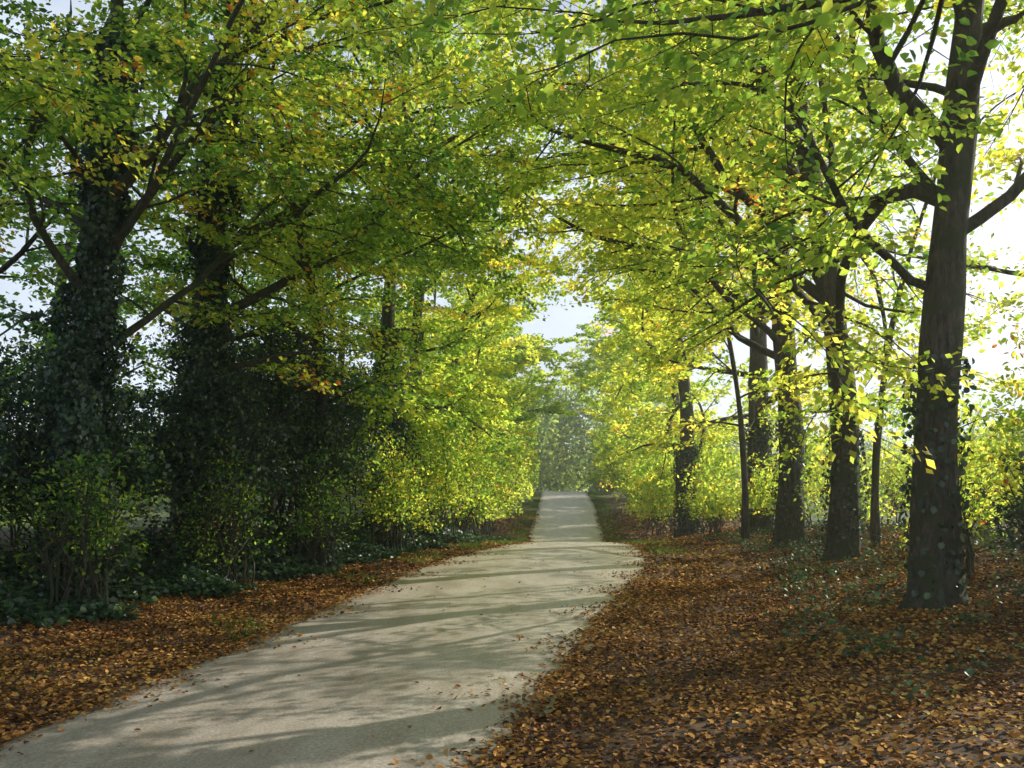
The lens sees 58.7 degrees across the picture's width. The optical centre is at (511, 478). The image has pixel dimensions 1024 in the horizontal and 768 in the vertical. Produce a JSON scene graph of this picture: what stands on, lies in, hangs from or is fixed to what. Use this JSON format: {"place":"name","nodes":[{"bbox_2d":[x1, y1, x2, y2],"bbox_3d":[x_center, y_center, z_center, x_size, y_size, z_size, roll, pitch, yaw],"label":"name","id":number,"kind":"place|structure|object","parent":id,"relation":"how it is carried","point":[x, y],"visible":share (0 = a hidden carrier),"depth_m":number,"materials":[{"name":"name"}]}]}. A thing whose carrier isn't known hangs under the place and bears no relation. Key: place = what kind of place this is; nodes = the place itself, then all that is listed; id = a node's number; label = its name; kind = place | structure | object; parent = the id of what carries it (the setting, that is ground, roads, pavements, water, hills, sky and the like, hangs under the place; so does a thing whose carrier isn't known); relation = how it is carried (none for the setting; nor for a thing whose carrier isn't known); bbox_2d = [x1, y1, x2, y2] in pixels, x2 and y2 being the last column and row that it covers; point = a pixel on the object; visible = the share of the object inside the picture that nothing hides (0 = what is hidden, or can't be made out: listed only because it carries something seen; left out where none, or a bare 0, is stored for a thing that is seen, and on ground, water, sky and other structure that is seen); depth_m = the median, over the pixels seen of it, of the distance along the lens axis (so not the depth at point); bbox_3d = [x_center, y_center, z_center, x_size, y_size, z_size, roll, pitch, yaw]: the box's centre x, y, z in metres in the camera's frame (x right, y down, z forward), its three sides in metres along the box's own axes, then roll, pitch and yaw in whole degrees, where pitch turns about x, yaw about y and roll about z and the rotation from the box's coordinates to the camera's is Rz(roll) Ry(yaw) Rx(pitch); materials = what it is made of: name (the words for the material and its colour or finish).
{"place":"outdoors","nodes":[
{"label":"outdoors","id":0,"kind":"place"},
{"bbox_2d":[0,487,657,767],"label":"road","id":1,"kind":"structure","parent":0,"point":[345,694],"depth_m":8.02,"materials":[{"name":"concrete"}]},
{"bbox_2d":[0,493,714,680],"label":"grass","id":2,"kind":"structure","parent":0,"point":[537,496],"depth_m":27.09,"materials":[{"name":"green plant"}]},
{"bbox_2d":[0,481,1023,767],"bbox_3d":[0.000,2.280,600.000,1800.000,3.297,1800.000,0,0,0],"label":"ground","id":3,"kind":"structure","parent":0,"point":[958,749],"depth_m":7.88,"materials":[{"name":"brown soil"}]},
{"bbox_2d":[0,412,27,530],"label":"holly bush","id":4,"kind":"object","parent":3,"relation":"on","point":[14,472],"visible":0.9,"depth_m":11.56,"materials":[{"name":"green plant"}]},
{"bbox_2d":[0,413,45,518],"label":"holly bush","id":5,"kind":"object","parent":3,"relation":"on","point":[12,495],"visible":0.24,"depth_m":13.76,"materials":[{"name":"green plant"}]},
{"bbox_2d":[0,432,174,616],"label":"hazel shrub","id":6,"kind":"object","parent":3,"relation":"on","point":[66,543],"visible":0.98,"depth_m":11.41,"materials":[{"name":"green plant"}]},
{"bbox_2d":[0,333,178,546],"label":"holly bush","id":7,"kind":"object","parent":3,"relation":"on","point":[3,420],"visible":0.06,"depth_m":16.59,"materials":[{"name":"green plant"}]},
{"bbox_2d":[0,45,189,442],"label":"beech tree","id":8,"kind":"object","parent":3,"relation":"on","point":[60,246],"visible":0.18,"depth_m":17.41,"materials":[{"name":"green plant"}]},
{"bbox_2d":[0,13,203,202],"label":"beech tree","id":9,"kind":"object","parent":3,"relation":"on","point":[19,70],"visible":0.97,"depth_m":9.87,"materials":[{"name":"green plant"}]},
{"bbox_2d":[0,305,209,562],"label":"holly bush","id":10,"kind":"object","parent":3,"relation":"on","point":[44,437],"visible":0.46,"depth_m":13.16,"materials":[{"name":"green plant"}]},
{"bbox_2d":[0,17,235,526],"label":"beech tree","id":11,"kind":"object","parent":3,"relation":"on","point":[39,258],"visible":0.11,"depth_m":26.10,"materials":[{"name":"green plant"}]},
{"bbox_2d":[3,0,359,527],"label":"beech tree","id":12,"kind":"object","parent":3,"relation":"on","point":[141,348],"visible":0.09,"depth_m":25.75,"materials":[{"name":"green plant"}]},
{"bbox_2d":[115,263,289,534],"bbox_3d":[-7.157,-2.089,21.468,4.594,6.948,4.379,0,0,0],"label":"holly bush","id":13,"kind":"object","parent":3,"relation":"on","point":[152,345],"visible":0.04,"depth_m":20.89,"materials":[{"name":"green plant"}]},
{"bbox_2d":[114,247,307,559],"bbox_3d":[-5.295,-1.381,16.413,3.599,6.027,4.160,0,0,0],"label":"holly bush","id":14,"kind":"object","parent":3,"relation":"on","point":[223,420],"visible":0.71,"depth_m":15.91,"materials":[{"name":"green plant"}]},
{"bbox_2d":[156,430,290,584],"bbox_3d":[-4.774,0.548,15.064,2.094,2.691,2.777,0,0,-21],"label":"hazel shrub","id":15,"kind":"object","parent":3,"relation":"on","point":[229,558],"visible":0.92,"depth_m":15.08,"materials":[{"name":"green plant"}]},
{"bbox_2d":[0,0,451,596],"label":"ivy clad tree","id":16,"kind":"object","parent":3,"relation":"on","point":[106,222],"visible":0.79,"depth_m":12.86,"materials":[{"name":"green plant"}]},
{"bbox_2d":[0,508,516,627],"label":"ivy ground cover","id":17,"kind":"object","parent":3,"relation":"on","point":[182,574],"visible":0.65,"depth_m":14.46,"materials":[{"name":"green plant"}]},
{"bbox_2d":[165,67,368,525],"bbox_3d":[-8.183,-6.721,34.540,8.003,17.827,12.026,0,0,0],"label":"beech tree","id":18,"kind":"object","parent":3,"relation":"on","point":[288,306],"visible":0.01,"depth_m":34.02,"materials":[{"name":"green plant"}]},
{"bbox_2d":[0,0,584,561],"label":"ivy clad tree","id":19,"kind":"object","parent":3,"relation":"on","point":[220,274],"visible":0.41,"depth_m":16.01,"materials":[{"name":"green plant"}]},
{"bbox_2d":[224,258,377,554],"bbox_3d":[-5.067,-1.692,19.524,3.923,6.707,4.531,0,0,-32],"label":"holly bush","id":20,"kind":"object","parent":3,"relation":"on","point":[302,419],"visible":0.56,"depth_m":19.10,"materials":[{"name":"green plant"}]},
{"bbox_2d":[268,441,370,566],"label":"hazel shrub","id":21,"kind":"object","parent":3,"relation":"on","point":[322,553],"visible":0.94,"depth_m":18.37,"materials":[{"name":"green plant"}]},
{"bbox_2d":[256,297,396,535],"bbox_3d":[-4.796,-1.480,22.785,4.141,6.062,3.810,0,0,43],"label":"holly bush","id":22,"kind":"object","parent":3,"relation":"on","point":[356,407],"visible":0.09,"depth_m":22.38,"materials":[{"name":"green plant"}]},
{"bbox_2d":[243,169,413,518],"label":"beech tree","id":23,"kind":"object","parent":3,"relation":"on","point":[365,307],"visible":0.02,"depth_m":43.53,"materials":[{"name":"green plant"}]},
{"bbox_2d":[0,0,703,558],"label":"beech tree","id":24,"kind":"object","parent":3,"relation":"on","point":[470,234],"visible":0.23,"depth_m":17.51,"materials":[{"name":"green plant"}]},
{"bbox_2d":[335,363,434,533],"bbox_3d":[-4.062,-0.924,25.841,3.688,4.985,4.777,0,0,0],"label":"holly bush","id":25,"kind":"object","parent":3,"relation":"on","point":[395,438],"visible":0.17,"depth_m":25.49,"materials":[{"name":"green plant"}]},
{"bbox_2d":[334,410,442,549],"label":"hazel shrub","id":26,"kind":"object","parent":3,"relation":"on","point":[393,494],"visible":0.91,"depth_m":22.29,"materials":[{"name":"green plant"}]},
{"bbox_2d":[228,0,644,535],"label":"tree","id":27,"kind":"object","parent":3,"relation":"on","point":[388,320],"visible":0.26,"depth_m":25.66,"materials":[{"name":"green plant"}]},
{"bbox_2d":[396,379,498,536],"bbox_3d":[-2.093,-0.535,26.939,3.412,5.026,5.080,0,0,0],"label":"hazel shrub","id":28,"kind":"object","parent":3,"relation":"on","point":[451,496],"visible":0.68,"depth_m":26.56,"materials":[{"name":"green plant"}]},
{"bbox_2d":[368,229,527,472],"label":"beech tree","id":29,"kind":"object","parent":3,"relation":"on","point":[502,374],"visible":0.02,"depth_m":51.23,"materials":[{"name":"green plant"}]},
{"bbox_2d":[323,10,593,519],"bbox_3d":[-1.891,-7.638,32.586,9.943,19.708,14.085,0,0,0],"label":"beech tree","id":30,"kind":"object","parent":3,"relation":"on","point":[415,331],"visible":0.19,"depth_m":32.06,"materials":[{"name":"green plant"}]},
{"bbox_2d":[351,142,581,527],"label":"beech tree","id":31,"kind":"object","parent":3,"relation":"on","point":[510,314],"visible":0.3,"depth_m":41.33,"materials":[{"name":"green plant"}]},
{"bbox_2d":[415,390,517,534],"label":"hazel shrub","id":32,"kind":"object","parent":3,"relation":"on","point":[460,522],"visible":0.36,"depth_m":30.96,"materials":[{"name":"green plant"}]},
{"bbox_2d":[433,407,519,534],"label":"hazel shrub","id":33,"kind":"object","parent":3,"relation":"on","point":[496,495],"visible":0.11,"depth_m":35.48,"materials":[{"name":"green plant"}]},
{"bbox_2d":[435,407,523,535],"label":"hazel shrub","id":34,"kind":"object","parent":3,"relation":"on","point":[515,488],"visible":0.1,"depth_m":41.48,"materials":[{"name":"green plant"}]},
{"bbox_2d":[460,419,523,533],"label":"hazel shrub","id":35,"kind":"object","parent":3,"relation":"on","point":[494,528],"visible":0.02,"depth_m":48.07,"materials":[{"name":"green plant"}]},
{"bbox_2d":[426,286,559,469],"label":"beech tree","id":36,"kind":"object","parent":3,"relation":"on","point":[524,424],"visible":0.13,"depth_m":80.47,"materials":[{"name":"green plant"}]},
{"bbox_2d":[428,274,581,501],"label":"beech tree","id":37,"kind":"object","parent":3,"relation":"on","point":[527,357],"visible":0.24,"depth_m":64.50,"materials":[{"name":"green plant"}]},
{"bbox_2d":[480,420,532,517],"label":"hazel shrub","id":38,"kind":"object","parent":3,"relation":"on","point":[522,469],"visible":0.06,"depth_m":57.78,"materials":[{"name":"green plant"}]},
{"bbox_2d":[0,511,1023,767],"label":"fallen leaves","id":39,"kind":"object","parent":3,"relation":"on","point":[312,589],"visible":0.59,"depth_m":8.77,"materials":[{"name":"brown plant"}]},
{"bbox_2d":[0,371,1023,527],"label":"distant trees","id":40,"kind":"object","parent":3,"relation":"on","point":[561,465],"visible":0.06,"depth_m":132.55,"materials":[{"name":"green plant"}]},
{"bbox_2d":[495,410,536,500],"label":"hazel shrub","id":41,"kind":"object","parent":3,"relation":"on","point":[532,478],"visible":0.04,"depth_m":67.29,"materials":[{"name":"green plant"}]},
{"bbox_2d":[518,427,540,487],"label":"hazel shrub","id":42,"kind":"object","parent":3,"relation":"on","point":[536,472],"visible":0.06,"depth_m":79.76,"materials":[{"name":"green plant"}]},
{"bbox_2d":[593,446,619,487],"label":"hazel shrub","id":43,"kind":"object","parent":3,"relation":"on","point":[596,467],"visible":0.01,"depth_m":83.90,"materials":[{"name":"green plant"}]},
{"bbox_2d":[558,305,666,488],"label":"beech tree","id":44,"kind":"object","parent":3,"relation":"on","point":[589,333],"visible":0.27,"depth_m":87.45,"materials":[{"name":"green plant"}]},
{"bbox_2d":[597,428,629,496],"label":"hazel shrub","id":45,"kind":"object","parent":3,"relation":"on","point":[612,475],"visible":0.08,"depth_m":71.75,"materials":[{"name":"green plant"}]},
{"bbox_2d":[611,433,670,509],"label":"hazel shrub","id":46,"kind":"object","parent":3,"relation":"on","point":[616,479],"visible":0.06,"depth_m":61.21,"materials":[{"name":"green plant"}]},
{"bbox_2d":[614,432,672,526],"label":"hazel shrub","id":47,"kind":"object","parent":3,"relation":"on","point":[628,479],"visible":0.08,"depth_m":51.78,"materials":[{"name":"green plant"}]},
{"bbox_2d":[287,0,1000,287],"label":"beech tree","id":48,"kind":"object","parent":3,"relation":"on","point":[825,13],"visible":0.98,"depth_m":6.48,"materials":[{"name":"green plant"}]},
{"bbox_2d":[616,423,679,535],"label":"hazel shrub","id":49,"kind":"object","parent":3,"relation":"on","point":[657,492],"visible":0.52,"depth_m":44.19,"materials":[{"name":"green plant"}]},
{"bbox_2d":[559,284,737,484],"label":"beech tree","id":50,"kind":"object","parent":3,"relation":"on","point":[606,452],"visible":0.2,"depth_m":71.37,"materials":[{"name":"green plant"}]},
{"bbox_2d":[582,285,733,517],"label":"beech tree","id":51,"kind":"object","parent":3,"relation":"on","point":[602,376],"visible":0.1,"depth_m":57.91,"materials":[{"name":"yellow plant"}]},
{"bbox_2d":[590,190,739,485],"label":"beech tree","id":52,"kind":"object","parent":3,"relation":"on","point":[636,387],"visible":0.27,"depth_m":47.41,"materials":[{"name":"green plant"}]},
{"bbox_2d":[335,0,1017,563],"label":"beech tree","id":53,"kind":"object","parent":3,"relation":"on","point":[843,528],"visible":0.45,"depth_m":14.31,"materials":[{"name":"green plant"}]},
{"bbox_2d":[447,0,921,547],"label":"beech tree","id":54,"kind":"object","parent":3,"relation":"on","point":[789,524],"visible":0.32,"depth_m":21.21,"materials":[{"name":"green plant"}]},
{"bbox_2d":[654,416,741,531],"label":"hazel shrub","id":55,"kind":"object","parent":3,"relation":"on","point":[717,451],"visible":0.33,"depth_m":38.28,"materials":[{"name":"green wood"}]},
{"bbox_2d":[512,52,892,537],"bbox_3d":[6.378,-6.816,37.981,14.478,19.212,10.660,0,0,-12],"label":"beech tree","id":56,"kind":"object","parent":3,"relation":"on","point":[685,525],"visible":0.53,"depth_m":37.89,"materials":[{"name":"green plant"}]},
{"bbox_2d":[668,456,741,534],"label":"hazel shrub","id":57,"kind":"object","parent":3,"relation":"on","point":[717,505],"visible":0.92,"depth_m":31.23,"materials":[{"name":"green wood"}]},
{"bbox_2d":[609,181,827,541],"bbox_3d":[5.590,-3.184,24.476,6.066,10.467,5.194,0,0,0],"label":"beech sapling","id":58,"kind":"object","parent":3,"relation":"on","point":[745,524],"visible":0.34,"depth_m":24.43,"materials":[{"name":"green plant"}]},
{"bbox_2d":[482,0,1023,533],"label":"beech tree","id":59,"kind":"object","parent":3,"relation":"on","point":[758,444],"visible":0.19,"depth_m":27.67,"materials":[{"name":"green plant"}]},
{"bbox_2d":[723,452,811,535],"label":"hazel shrub","id":60,"kind":"object","parent":3,"relation":"on","point":[755,497],"visible":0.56,"depth_m":25.41,"materials":[{"name":"green plant"}]},
{"bbox_2d":[543,0,1023,612],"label":"beech tree","id":61,"kind":"object","parent":3,"relation":"on","point":[935,562],"visible":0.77,"depth_m":10.33,"materials":[{"name":"green plant"}]},
{"bbox_2d":[769,419,867,525],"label":"hazel shrub","id":62,"kind":"object","parent":3,"relation":"on","point":[815,479],"visible":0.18,"depth_m":30.05,"materials":[{"name":"green plant"}]},
{"bbox_2d":[793,457,900,532],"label":"hazel shrub","id":63,"kind":"object","parent":3,"relation":"on","point":[868,500],"visible":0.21,"depth_m":20.32,"materials":[{"name":"green plant"}]},
{"bbox_2d":[696,519,1023,703],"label":"bramble undergrowth","id":64,"kind":"object","parent":3,"relation":"on","point":[967,671],"visible":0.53,"depth_m":11.89,"materials":[{"name":"green plant"}]},
{"bbox_2d":[819,430,913,527],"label":"hazel shrub","id":65,"kind":"object","parent":3,"relation":"on","point":[883,474],"visible":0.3,"depth_m":23.65,"materials":[{"name":"green plant"}]},
{"bbox_2d":[719,13,1023,545],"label":"beech sapling","id":66,"kind":"object","parent":3,"relation":"on","point":[875,526],"visible":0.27,"depth_m":17.79,"materials":[{"name":"green plant"}]},
{"bbox_2d":[785,0,1023,285],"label":"beech tree","id":67,"kind":"object","parent":3,"relation":"on","point":[979,266],"visible":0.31,"depth_m":14.09,"materials":[{"name":"green plant"}]},
{"bbox_2d":[879,449,1003,546],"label":"hazel shrub","id":68,"kind":"object","parent":3,"relation":"on","point":[900,497],"visible":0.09,"depth_m":15.58,"materials":[{"name":"green plant"}]},
{"bbox_2d":[872,399,1021,577],"bbox_3d":[5.820,0.105,12.089,1.847,2.644,1.861,0,0,-39],"label":"hazel shrub","id":69,"kind":"object","parent":3,"relation":"on","point":[969,560],"visible":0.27,"depth_m":12.04,"materials":[{"name":"green plant"}]},
{"bbox_2d":[886,393,1022,523],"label":"hazel shrub","id":70,"kind":"object","parent":3,"relation":"on","point":[976,430],"visible":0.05,"depth_m":29.46,"materials":[{"name":"green plant"}]},
{"bbox_2d":[910,416,1023,537],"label":"hazel shrub","id":71,"kind":"object","parent":3,"relation":"on","point":[985,451],"visible":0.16,"depth_m":18.39,"materials":[{"name":"green plant"}]},
{"bbox_2d":[964,274,1023,564],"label":"hazel shrub","id":72,"kind":"object","parent":3,"relation":"on","point":[1006,429],"visible":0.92,"depth_m":10.95,"materials":[{"name":"green plant"}]},
{"bbox_2d":[981,462,1023,590],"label":"holly bush","id":73,"kind":"object","parent":3,"relation":"on","point":[1010,533],"visible":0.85,"depth_m":10.04,"materials":[{"name":"green plant"}]},
{"bbox_2d":[999,451,1023,519],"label":"holly bush","id":74,"kind":"object","parent":3,"relation":"on","point":[1021,504],"visible":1,"depth_m":9.13,"materials":[{"name":"green plant"}]},
{"bbox_2d":[0,0,1023,479],"label":"sky","id":75,"kind":"structure","parent":0,"point":[560,322],"materials":[{"name":"white"}]}
]}

